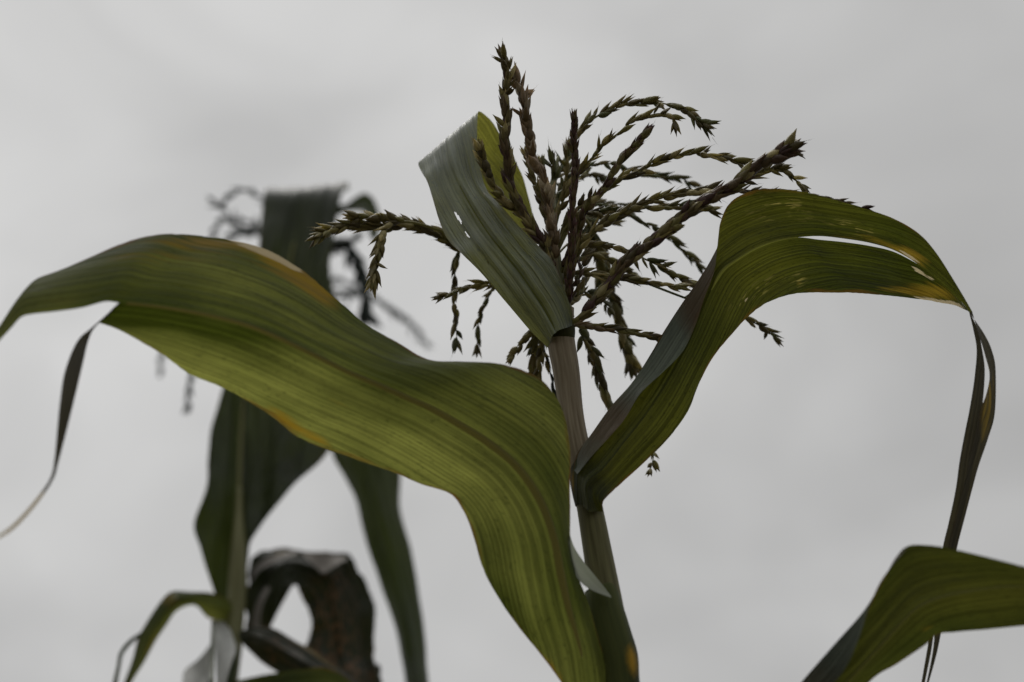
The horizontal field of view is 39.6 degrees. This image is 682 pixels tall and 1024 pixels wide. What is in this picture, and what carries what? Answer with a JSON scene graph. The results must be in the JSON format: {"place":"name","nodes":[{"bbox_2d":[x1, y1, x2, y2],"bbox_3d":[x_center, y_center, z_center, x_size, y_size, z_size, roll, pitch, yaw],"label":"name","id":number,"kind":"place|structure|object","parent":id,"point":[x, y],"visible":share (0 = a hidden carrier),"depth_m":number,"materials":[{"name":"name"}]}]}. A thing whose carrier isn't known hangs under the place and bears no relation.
{"place":"outdoors","nodes":[
{"label":"outdoors","id":0,"kind":"place"},
{"bbox_2d":[113,182,433,681],"bbox_3d":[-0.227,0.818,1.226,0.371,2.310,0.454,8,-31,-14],"label":"corn plant","id":1,"kind":"object","parent":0,"point":[261,462],"visible":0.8,"depth_m":1.51,"materials":[{"name":"green plant"}]},
{"bbox_2d":[0,37,1023,681],"bbox_3d":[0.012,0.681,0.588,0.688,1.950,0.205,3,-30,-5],"label":"corn plant","id":2,"kind":"object","parent":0,"point":[506,455],"visible":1,"depth_m":0.92,"materials":[{"name":"green plant"}]},
{"bbox_2d":[0,0,1023,681],"label":"sky","id":3,"kind":"structure","parent":0,"point":[794,476],"materials":[{"name":"grey"}]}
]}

